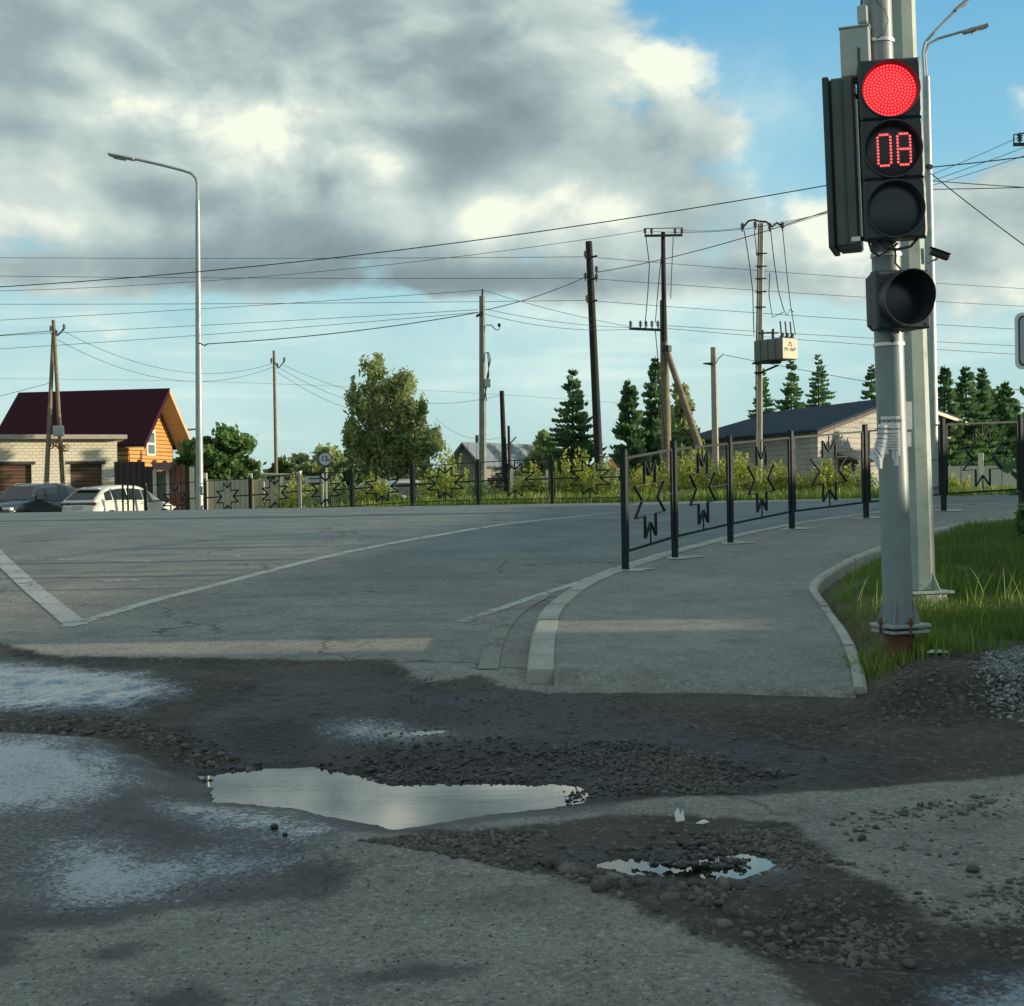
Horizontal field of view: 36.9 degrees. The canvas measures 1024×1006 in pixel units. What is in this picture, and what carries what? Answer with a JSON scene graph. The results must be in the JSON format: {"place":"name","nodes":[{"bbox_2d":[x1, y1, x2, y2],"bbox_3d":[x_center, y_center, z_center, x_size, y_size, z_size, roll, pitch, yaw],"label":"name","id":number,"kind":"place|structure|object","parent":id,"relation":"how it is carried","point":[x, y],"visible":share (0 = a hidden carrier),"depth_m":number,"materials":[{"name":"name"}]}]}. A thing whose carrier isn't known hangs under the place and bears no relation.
{"place":"outdoors","nodes":[
{"label":"outdoors","id":0,"kind":"place"},
{"bbox_2d":[0,495,1023,1005],"bbox_3d":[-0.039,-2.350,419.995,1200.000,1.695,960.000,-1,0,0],"label":"ground","id":1,"kind":"structure","parent":0,"point":[332,655],"depth_m":6.52,"materials":[{"name":"grey asphalt"}]},
{"bbox_2d":[0,483,76,512],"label":"parked car","id":2,"kind":"object","parent":1,"relation":"on","point":[27,497],"visible":0.56,"depth_m":58.73,"materials":[{"name":"blue paint"}]},
{"bbox_2d":[0,558,87,625],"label":"road marking","id":3,"kind":"object","parent":1,"relation":"on","point":[39,594],"visible":1,"depth_m":13.84,"materials":[{"name":"paint"}]},
{"bbox_2d":[44,320,65,484],"bbox_3d":[-18.658,-3.161,62.945,0.798,8.734,1.094,-1,0,12],"label":"wooden pole","id":4,"kind":"object","parent":1,"relation":"on","point":[53,362],"visible":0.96,"depth_m":63.09,"materials":[{"name":"brown wood"}]},
{"bbox_2d":[0,434,126,494],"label":"garage","id":5,"kind":"structure","parent":1,"relation":"on","point":[90,459],"depth_m":65.34,"materials":[{"name":"beige brick"}]},
{"bbox_2d":[0,464,30,494],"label":"garage door","id":6,"kind":"structure","parent":5,"relation":"in","point":[10,475],"depth_m":64.63,"materials":[{"name":"brown metal"}]},
{"bbox_2d":[70,464,101,489],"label":"garage door","id":7,"kind":"structure","parent":5,"relation":"in","point":[81,475],"depth_m":65.98,"materials":[{"name":"brown metal"}]},
{"bbox_2d":[0,388,195,471],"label":"log house","id":8,"kind":"structure","parent":1,"relation":"on","point":[150,424],"depth_m":74.65,"materials":[{"name":"red metal"}]},
{"bbox_2d":[60,485,175,511],"bbox_3d":[-15.167,0.134,59.479,2.214,1.648,4.801,-1,1,27],"label":"parked car","id":9,"kind":"object","parent":1,"relation":"on","point":[98,498],"visible":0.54,"depth_m":57.92,"materials":[{"name":"white paint"}]},
{"bbox_2d":[0,714,262,772],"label":"gravel","id":10,"kind":"structure","parent":1,"relation":"on","point":[116,729],"depth_m":7.60,"materials":[{"name":"grey gravel"}]},
{"bbox_2d":[114,462,194,509],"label":"yard gate","id":11,"kind":"structure","parent":1,"relation":"on","point":[139,474],"depth_m":63.34,"materials":[{"name":"metal"}]},
{"bbox_2d":[157,472,165,501],"bbox_3d":[-14.458,-0.193,63.389,0.384,2.188,0.080,-1,0,0],"label":"door leaf","id":12,"kind":"structure","parent":11,"relation":"in","point":[161,476],"depth_m":63.35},
{"bbox_2d":[107,153,207,509],"bbox_3d":[-9.959,-4.619,43.458,2.734,10.576,0.269,-1,0,0],"label":"street lamp","id":13,"kind":"object","parent":1,"relation":"on","point":[199,438],"visible":0.94,"depth_m":43.39,"materials":[{"name":"metal"}]},
{"bbox_2d":[175,421,266,479],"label":"leafy tree","id":14,"kind":"object","parent":1,"relation":"on","point":[224,447],"visible":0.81,"depth_m":69.27,"materials":[{"name":"green plant"}]},
{"bbox_2d":[203,473,297,509],"bbox_3d":[-9.818,-0.071,58.756,3.894,2.190,1.049,-1,1,-38],"label":"board fence","id":15,"kind":"object","parent":1,"relation":"on","point":[213,487],"visible":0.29,"depth_m":58.00,"materials":[{"name":"grey metal"}]},
{"bbox_2d":[270,351,285,479],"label":"wooden pole","id":16,"kind":"object","parent":1,"relation":"on","point":[275,365],"visible":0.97,"depth_m":77.90,"materials":[{"name":"brown wood"}]},
{"bbox_2d":[264,455,296,479],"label":"leafy tree","id":17,"kind":"object","parent":1,"relation":"on","point":[286,467],"visible":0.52,"depth_m":83.52,"materials":[{"name":"green plant"}]},
{"bbox_2d":[253,470,316,508],"bbox_3d":[-6.713,-0.109,47.973,2.922,1.899,2.035,-1,0,0],"label":"wild shrub","id":18,"kind":"object","parent":1,"relation":"on","point":[292,498],"visible":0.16,"depth_m":47.82,"materials":[{"name":"green plant"}]},
{"bbox_2d":[283,442,345,497],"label":"leafy tree","id":19,"kind":"object","parent":1,"relation":"on","point":[312,465],"visible":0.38,"depth_m":75.56,"materials":[{"name":"green plant"}]},
{"bbox_2d":[283,467,363,507],"bbox_3d":[-5.380,-0.209,45.919,2.427,1.733,2.062,-1,1,43],"label":"wild shrub","id":20,"kind":"object","parent":1,"relation":"on","point":[313,501],"visible":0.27,"depth_m":45.59,"materials":[{"name":"green plant"}]},
{"bbox_2d":[62,513,611,625],"bbox_3d":[-1.183,0.545,17.863,0.757,0.574,13.584,-1,0,21],"label":"road marking","id":21,"kind":"object","parent":1,"relation":"on","point":[116,611],"visible":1,"depth_m":15.01,"materials":[{"name":"paint"}]},
{"bbox_2d":[332,449,374,490],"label":"leafy tree","id":22,"kind":"object","parent":1,"relation":"on","point":[344,464],"visible":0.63,"depth_m":69.59,"materials":[{"name":"green plant"}]},
{"bbox_2d":[348,468,408,506],"bbox_3d":[-4.009,-0.256,45.942,2.258,1.659,1.991,-1,0,0],"label":"wild shrub","id":23,"kind":"object","parent":1,"relation":"on","point":[378,488],"visible":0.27,"depth_m":45.53,"materials":[{"name":"green plant"}]},
{"bbox_2d":[1,835,767,1005],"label":"grit","id":24,"kind":"object","parent":1,"relation":"on","point":[489,935],"visible":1,"depth_m":4.54,"materials":[{"name":"gravel"}]},
{"bbox_2d":[144,453,629,510],"bbox_3d":[-4.323,-0.330,41.344,15.498,1.668,1.669,-1,1,27],"label":"roadside fence","id":25,"kind":"object","parent":1,"relation":"on","point":[351,488],"visible":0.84,"depth_m":39.84,"materials":[{"name":"black metal"}]},
{"bbox_2d":[197,763,587,829],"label":"puddle","id":26,"kind":"object","parent":1,"relation":"on","point":[355,796],"visible":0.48,"depth_m":6.45,"materials":[{"name":"grey liquid"}]},
{"bbox_2d":[340,352,444,479],"bbox_3d":[-4.896,-2.896,62.980,4.321,6.634,3.387,-1,0,0],"label":"birch tree","id":27,"kind":"object","parent":1,"relation":"on","point":[402,440],"visible":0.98,"depth_m":61.90,"materials":[{"name":"green plant"}]},
{"bbox_2d":[355,479,436,503],"bbox_3d":[-4.360,0.005,52.981,2.214,1.649,4.801,-1,1,-33],"label":"parked car","id":28,"kind":"object","parent":1,"relation":"on","point":[402,482],"visible":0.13,"depth_m":51.32,"materials":[{"name":"silver metal"}]},
{"bbox_2d":[398,440,470,501],"bbox_3d":[-2.151,-0.753,46.999,2.777,2.409,2.071,-1,0,0],"label":"wild shrub","id":29,"kind":"object","parent":1,"relation":"on","point":[443,484],"visible":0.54,"depth_m":46.70,"materials":[{"name":"green plant"}]},
{"bbox_2d":[458,471,510,499],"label":"wild shrub","id":30,"kind":"object","parent":1,"relation":"on","point":[485,487],"visible":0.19,"depth_m":44.61,"materials":[{"name":"green plant"}]},
{"bbox_2d":[476,289,500,491],"bbox_3d":[-0.684,-3.001,46.926,0.757,7.075,0.275,-1,0,6],"label":"concrete pole","id":31,"kind":"object","parent":1,"relation":"on","point":[484,382],"visible":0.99,"depth_m":46.90,"materials":[{"name":"concrete"}]},
{"bbox_2d":[8,290,479,319],"bbox_3d":[-18.162,-6.345,52.447,36.210,0.326,0.015,-1,0,18],"label":"overhead wire","id":32,"kind":"object","parent":31,"relation":"attached to","point":[251,305],"visible":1,"depth_m":49.31,"materials":[{"name":"black metal"}]},
{"bbox_2d":[207,312,478,343],"bbox_3d":[-4.818,-5.166,45.208,8.393,1.200,0.027,-1,1,-25],"label":"overhead wire","id":33,"kind":"object","parent":31,"relation":"attached to","point":[342,332],"visible":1,"depth_m":45.12,"materials":[{"name":"black metal"}]},
{"bbox_2d":[447,435,532,496],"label":"house","id":34,"kind":"structure","parent":1,"relation":"on","point":[469,451],"depth_m":88.70,"materials":[{"name":"grey paint"}]},
{"bbox_2d":[198,735,796,795],"bbox_3d":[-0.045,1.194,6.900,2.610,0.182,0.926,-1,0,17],"label":"gravel","id":35,"kind":"structure","parent":1,"relation":"on","point":[601,751],"depth_m":6.87,"materials":[{"name":"grey gravel"}]},
{"bbox_2d":[500,391,507,496],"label":"wooden pole","id":36,"kind":"object","parent":1,"relation":"on","point":[503,440],"visible":0.69,"depth_m":73.87,"materials":[{"name":"brown wood"}]},
{"bbox_2d":[478,595,551,668],"bbox_3d":[0.009,0.883,11.106,0.252,0.159,4.037,-1,0,6],"label":"road marking","id":37,"kind":"object","parent":1,"relation":"on","point":[490,652],"visible":1,"depth_m":10.51,"materials":[{"name":"paint"}]},
{"bbox_2d":[144,676,897,794],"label":"gravel","id":38,"kind":"structure","parent":1,"relation":"on","point":[495,734],"depth_m":7.39,"materials":[{"name":"grey gravel"}]},
{"bbox_2d":[498,461,553,497],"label":"wild shrub","id":39,"kind":"object","parent":1,"relation":"on","point":[518,485],"visible":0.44,"depth_m":45.61,"materials":[{"name":"green plant"}]},
{"bbox_2d":[523,428,556,485],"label":"leafy tree","id":40,"kind":"object","parent":1,"relation":"on","point":[537,446],"visible":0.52,"depth_m":73.68,"materials":[{"name":"green plant"}]},
{"bbox_2d":[540,368,607,483],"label":"spruce tree","id":41,"kind":"object","parent":1,"relation":"on","point":[570,437],"visible":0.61,"depth_m":65.75,"materials":[{"name":"green plant"}]},
{"bbox_2d":[546,446,618,497],"bbox_3d":[1.973,-0.745,44.953,2.218,1.830,1.972,-1,0,0],"label":"wild shrub","id":42,"kind":"object","parent":1,"relation":"on","point":[583,480],"visible":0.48,"depth_m":44.59,"materials":[{"name":"green plant"}]},
{"bbox_2d":[457,536,726,621],"bbox_3d":[0.974,0.633,14.721,0.346,0.383,7.297,-1,1,24],"label":"road marking","id":43,"kind":"object","parent":1,"relation":"on","point":[502,607],"visible":0.6,"depth_m":13.22,"materials":[{"name":"paint"}]},
{"bbox_2d":[583,241,602,480],"bbox_3d":[2.671,-4.062,49.913,0.615,8.890,0.420,-1,0,0],"label":"tarred pole","id":44,"kind":"object","parent":1,"relation":"on","point":[590,300],"visible":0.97,"depth_m":49.85,"materials":[{"name":"brown wood"}]},
{"bbox_2d":[0,257,530,258],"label":"overhead wire","id":45,"kind":"object","parent":44,"relation":"attached to","point":[306,258],"visible":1,"depth_m":52.19,"materials":[{"name":"black metal"}]},
{"bbox_2d":[17,276,550,278],"bbox_3d":[-16.479,-8.072,53.934,38.648,2.098,0.016,-1,0,12],"label":"overhead wire","id":46,"kind":"object","parent":44,"relation":"attached to","point":[333,278],"visible":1,"depth_m":51.34,"materials":[{"name":"black metal"}]},
{"bbox_2d":[559,782,649,802],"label":"gravel","id":47,"kind":"structure","parent":1,"relation":"on","point":[579,795],"depth_m":6.27,"materials":[{"name":"grey gravel"}]},
{"bbox_2d":[584,455,629,495],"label":"wild shrub","id":48,"kind":"object","parent":1,"relation":"on","point":[607,474],"visible":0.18,"depth_m":45.90,"materials":[{"name":"green plant"}]},
{"bbox_2d":[608,380,652,489],"bbox_3d":[4.575,-2.345,60.002,2.758,5.070,2.598,-1,0,0],"label":"spruce tree","id":49,"kind":"object","parent":1,"relation":"on","point":[627,431],"visible":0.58,"depth_m":59.73,"materials":[{"name":"green plant"}]},
{"bbox_2d":[358,827,926,969],"bbox_3d":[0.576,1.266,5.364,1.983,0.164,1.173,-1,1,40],"label":"rubble","id":50,"kind":"object","parent":1,"relation":"on","point":[493,847],"visible":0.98,"depth_m":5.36,"materials":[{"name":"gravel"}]},
{"bbox_2d":[618,463,669,496],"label":"wild shrub","id":51,"kind":"object","parent":1,"relation":"on","point":[638,480],"visible":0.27,"depth_m":47.60,"materials":[{"name":"green plant"}]},
{"bbox_2d":[637,356,688,484],"bbox_3d":[5.838,-2.888,61.846,3.176,6.091,3.369,-1,0,0],"label":"spruce tree","id":52,"kind":"object","parent":1,"relation":"on","point":[651,421],"visible":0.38,"depth_m":61.70,"materials":[{"name":"green plant"}]},
{"bbox_2d":[629,227,704,483],"bbox_3d":[5.150,-4.530,50.820,2.530,9.091,0.647,-1,0,5],"label":"wooden pole","id":53,"kind":"object","parent":1,"relation":"on","point":[666,362],"visible":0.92,"depth_m":50.67,"materials":[{"name":"brown wood"}]},
{"bbox_2d":[6,230,643,290],"bbox_3d":[-14.572,-8.073,52.934,38.209,1.355,0.016,-1,0,6],"label":"overhead wire","id":54,"kind":"object","parent":53,"relation":"attached to","point":[328,270],"visible":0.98,"depth_m":52.03,"materials":[{"name":"black metal"}]},
{"bbox_2d":[658,382,700,471],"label":"tree","id":55,"kind":"object","parent":1,"relation":"on","point":[679,418],"visible":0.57,"depth_m":65.43,"materials":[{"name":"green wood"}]},
{"bbox_2d":[594,852,777,878],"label":"puddle","id":56,"kind":"object","parent":1,"relation":"on","point":[756,864],"visible":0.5,"depth_m":5.29,"materials":[{"name":"grey liquid"}]},
{"bbox_2d":[631,839,750,871],"bbox_3d":[0.627,1.231,5.317,0.411,0.088,0.326,-1,0,0],"label":"rubble","id":57,"kind":"object","parent":56,"relation":"in","point":[710,857],"visible":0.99,"depth_m":5.33,"materials":[{"name":"stone"}]},
{"bbox_2d":[650,439,740,497],"bbox_3d":[5.234,-0.870,43.976,2.527,1.940,1.965,-1,0,0],"label":"wild shrub","id":58,"kind":"object","parent":1,"relation":"on","point":[684,480],"visible":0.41,"depth_m":43.59,"materials":[{"name":"green plant"}]},
{"bbox_2d":[703,347,723,491],"bbox_3d":[6.039,-2.179,45.918,0.624,4.963,0.363,-1,0,0],"label":"concrete pole","id":59,"kind":"object","parent":1,"relation":"on","point":[714,410],"visible":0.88,"depth_m":45.91,"materials":[{"name":"concrete"}]},
{"bbox_2d":[691,451,796,494],"bbox_3d":[6.524,-0.747,43.972,3.124,1.652,1.948,-1,0,0],"label":"wild shrub","id":60,"kind":"object","parent":1,"relation":"on","point":[740,472],"visible":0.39,"depth_m":43.61,"materials":[{"name":"green plant"}]},
{"bbox_2d":[747,368,776,417],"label":"spruce tree","id":61,"kind":"object","parent":1,"relation":"on","point":[767,401],"visible":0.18,"depth_m":94.85,"materials":[{"name":"green plant"}]},
{"bbox_2d":[740,219,795,484],"bbox_3d":[7.491,-4.139,44.895,1.565,8.298,0.384,-1,0,0],"label":"transformer pole","id":62,"kind":"object","parent":1,"relation":"on","point":[759,307],"visible":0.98,"depth_m":44.85,"materials":[{"name":"beige concrete"}]},
{"bbox_2d":[752,321,797,373],"bbox_3d":[7.463,-4.489,44.353,0.935,1.433,1.274,-1,1,-36],"label":"transformer cabinet","id":63,"kind":"object","parent":62,"relation":"attached to","point":[773,350],"visible":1,"depth_m":44.11,"materials":[{"name":"grey metal"}]},
{"bbox_2d":[527,502,1017,682],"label":"kerb","id":64,"kind":"structure","parent":1,"relation":"on","point":[540,668],"depth_m":10.71,"materials":[{"name":"concrete"}]},
{"bbox_2d":[748,458,809,491],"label":"wild shrub","id":65,"kind":"object","parent":1,"relation":"on","point":[782,483],"visible":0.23,"depth_m":44.62,"materials":[{"name":"green plant"}]},
{"bbox_2d":[554,502,1023,697],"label":"footpath","id":66,"kind":"structure","parent":1,"relation":"on","point":[743,618],"depth_m":10.38,"materials":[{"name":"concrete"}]},
{"bbox_2d":[620,415,1023,569],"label":"footpath fence","id":67,"kind":"object","parent":66,"relation":"on","point":[866,466],"visible":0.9,"depth_m":17.08,"materials":[{"name":"black metal"}]},
{"bbox_2d":[774,360,805,410],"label":"spruce tree","id":68,"kind":"object","parent":1,"relation":"on","point":[791,388],"visible":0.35,"depth_m":91.85,"materials":[{"name":"green plant"}]},
{"bbox_2d":[778,458,857,495],"bbox_3d":[8.974,-0.676,44.007,2.750,1.432,1.949,-1,0,14],"label":"wild shrub","id":69,"kind":"object","parent":1,"relation":"on","point":[827,477],"visible":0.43,"depth_m":43.68,"materials":[{"name":"green plant"}]},
{"bbox_2d":[804,353,835,407],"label":"spruce tree","id":70,"kind":"object","parent":1,"relation":"on","point":[818,390],"visible":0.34,"depth_m":93.79,"materials":[{"name":"green plant"}]},
{"bbox_2d":[683,399,973,487],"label":"block building","id":71,"kind":"structure","parent":1,"relation":"on","point":[841,418],"depth_m":60.35,"materials":[{"name":"beige metal"}]},
{"bbox_2d":[840,457,878,492],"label":"wild shrub","id":72,"kind":"object","parent":1,"relation":"on","point":[858,478],"visible":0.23,"depth_m":43.68,"materials":[{"name":"green plant"}]},
{"bbox_2d":[860,364,875,399],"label":"spruce tree","id":73,"kind":"object","parent":1,"relation":"on","point":[870,376],"visible":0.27,"depth_m":89.85,"materials":[{"name":"green plant"}]},
{"bbox_2d":[864,0,931,665],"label":"traffic light pole","id":74,"kind":"object","parent":1,"relation":"on","point":[898,623],"visible":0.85,"depth_m":8.53,"materials":[{"name":"grey metal"}]},
{"bbox_2d":[822,77,863,256],"bbox_3d":[1.919,-1.883,8.596,0.320,0.948,0.348,-1,0,17],"label":"traffic light","id":75,"kind":"object","parent":74,"relation":"attached to","point":[842,167],"visible":0.86,"depth_m":8.47,"materials":[{"name":"black plastic"}]},
{"bbox_2d":[838,23,870,84],"bbox_3d":[1.933,-2.481,8.555,0.202,0.312,0.211,-1,0,18],"label":"control box","id":76,"kind":"object","parent":74,"relation":"attached to","point":[855,44],"visible":0.59,"depth_m":8.47,"materials":[{"name":"grey plastic"}]},
{"bbox_2d":[857,0,888,38],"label":"control box","id":77,"kind":"object","parent":74,"relation":"attached to","point":[862,13],"visible":0.96,"depth_m":8.47,"materials":[{"name":"grey plastic"}]},
{"bbox_2d":[869,425,887,467],"bbox_3d":[2.028,-0.311,8.458,0.117,0.242,0.063,-1,1,-30],"label":"paper notice","id":78,"kind":"object","parent":74,"relation":"attached to","point":[876,455],"visible":1,"depth_m":8.46,"materials":[{"name":"white paper"}]},
{"bbox_2d":[879,416,901,465],"bbox_3d":[2.100,-0.344,8.528,0.125,0.275,0.026,-1,0,21],"label":"paper notice","id":79,"kind":"object","parent":74,"relation":"attached to","point":[892,423],"visible":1,"depth_m":8.51,"materials":[{"name":"white paper"}]},
{"bbox_2d":[856,57,926,256],"bbox_3d":[2.076,-1.885,8.456,0.363,1.071,0.268,-1,0,0],"label":"traffic light","id":80,"kind":"object","parent":74,"relation":"attached to","point":[891,150],"visible":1,"depth_m":8.38,"materials":[{"name":"black plastic"}]},
{"bbox_2d":[865,241,935,342],"bbox_3d":[2.141,-1.164,8.447,0.324,0.568,0.312,-1,0,-13],"label":"traffic light","id":81,"kind":"object","parent":74,"relation":"attached to","point":[902,300],"visible":1,"depth_m":8.44,"materials":[{"name":"black plastic"}]},
{"bbox_2d":[809,517,1015,693],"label":"kerb","id":82,"kind":"structure","parent":1,"relation":"on","point":[821,583],"depth_m":12.59,"materials":[{"name":"concrete"}]},
{"bbox_2d":[892,0,954,604],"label":"street lighting pole","id":83,"kind":"object","parent":1,"relation":"on","point":[917,389],"visible":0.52,"depth_m":10.50,"materials":[{"name":"metal"}]},
{"bbox_2d":[824,793,1023,962],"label":"rubble","id":84,"kind":"object","parent":1,"relation":"on","point":[956,918],"visible":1,"depth_m":5.03,"materials":[{"name":"stone"}]},
{"bbox_2d":[835,624,1014,682],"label":"grass","id":85,"kind":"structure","parent":1,"relation":"on","point":[923,644],"depth_m":8.54,"materials":[{"name":"green plant"}]},
{"bbox_2d":[830,499,1023,669],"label":"grass","id":86,"kind":"structure","parent":1,"relation":"on","point":[962,555],"depth_m":11.31,"materials":[{"name":"green plant"}]},
{"bbox_2d":[922,0,989,496],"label":"street lamp","id":87,"kind":"object","parent":1,"relation":"on","point":[932,349],"visible":0.84,"depth_m":30.88,"materials":[{"name":"metal"}]},
{"bbox_2d":[0,185,825,286],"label":"overhead wire","id":88,"kind":"object","parent":87,"relation":"attached to","point":[423,246],"visible":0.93,"depth_m":33.76,"materials":[{"name":"black metal"}]},
{"bbox_2d":[937,365,974,465],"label":"spruce tree","id":89,"kind":"object","parent":1,"relation":"on","point":[946,403],"visible":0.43,"depth_m":65.70,"materials":[{"name":"green plant"}]},
{"bbox_2d":[953,366,1003,465],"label":"spruce tree","id":90,"kind":"object","parent":1,"relation":"on","point":[964,385],"visible":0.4,"depth_m":66.67,"materials":[{"name":"green plant"}]},
{"bbox_2d":[948,453,1016,490],"bbox_3d":[16.798,-0.522,46.995,8.165,2.102,0.170,-1,0,0],"label":"slab fence","id":91,"kind":"object","parent":1,"relation":"on","point":[999,476],"visible":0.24,"depth_m":47.00,"materials":[{"name":"concrete"}]},
{"bbox_2d":[967,366,1013,465],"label":"spruce tree","id":92,"kind":"object","parent":1,"relation":"on","point":[985,394],"visible":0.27,"depth_m":67.70,"materials":[{"name":"green plant"}]},
{"bbox_2d":[962,646,1023,721],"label":"gravel heap","id":93,"kind":"object","parent":1,"relation":"on","point":[1012,669],"visible":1,"depth_m":7.85,"materials":[{"name":"grey gravel"}]},
{"bbox_2d":[967,385,1023,454],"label":"leafy tree","id":94,"kind":"object","parent":1,"relation":"on","point":[1017,409],"visible":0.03,"depth_m":71.75,"materials":[{"name":"green plant"}]},
{"bbox_2d":[990,381,1022,461],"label":"spruce tree","id":95,"kind":"object","parent":1,"relation":"on","point":[1005,412],"visible":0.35,"depth_m":68.76,"materials":[{"name":"green plant"}]},
{"bbox_2d":[992,310,1023,494],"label":"spruce tree","id":96,"kind":"object","parent":1,"relation":"on","point":[1009,467],"visible":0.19,"depth_m":26.03,"materials":[{"name":"green plant"}]},
{"bbox_2d":[1002,412,1023,461],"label":"leafy tree","id":97,"kind":"object","parent":1,"relation":"on","point":[1011,435],"visible":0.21,"depth_m":57.79,"materials":[{"name":"green plant"}]},
{"bbox_2d":[1013,491,1023,537],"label":"young shrub","id":98,"kind":"object","parent":1,"relation":"on","point":[1019,522],"visible":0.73,"depth_m":14.99,"materials":[{"name":"green plant"}]},
{"bbox_2d":[1014,312,1023,368],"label":"road sign","id":99,"kind":"object","parent":1,"relation":"on","point":[1019,338],"visible":1,"depth_m":15.48,"materials":[{"name":"metal"}]},
{"bbox_2d":[0,0,1023,489],"label":"sky","id":100,"kind":"structure","parent":0,"point":[321,129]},
{"bbox_2d":[253,483,1017,508],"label":"tall grass","id":101,"kind":"structure","parent":0,"point":[773,495],"depth_m":40.54,"materials":[{"name":"green plant"}]},
{"bbox_2d":[867,663,953,730],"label":"gravel","id":102,"kind":"structure","parent":0,"point":[889,710],"depth_m":7.85,"materials":[{"name":"grey gravel"}]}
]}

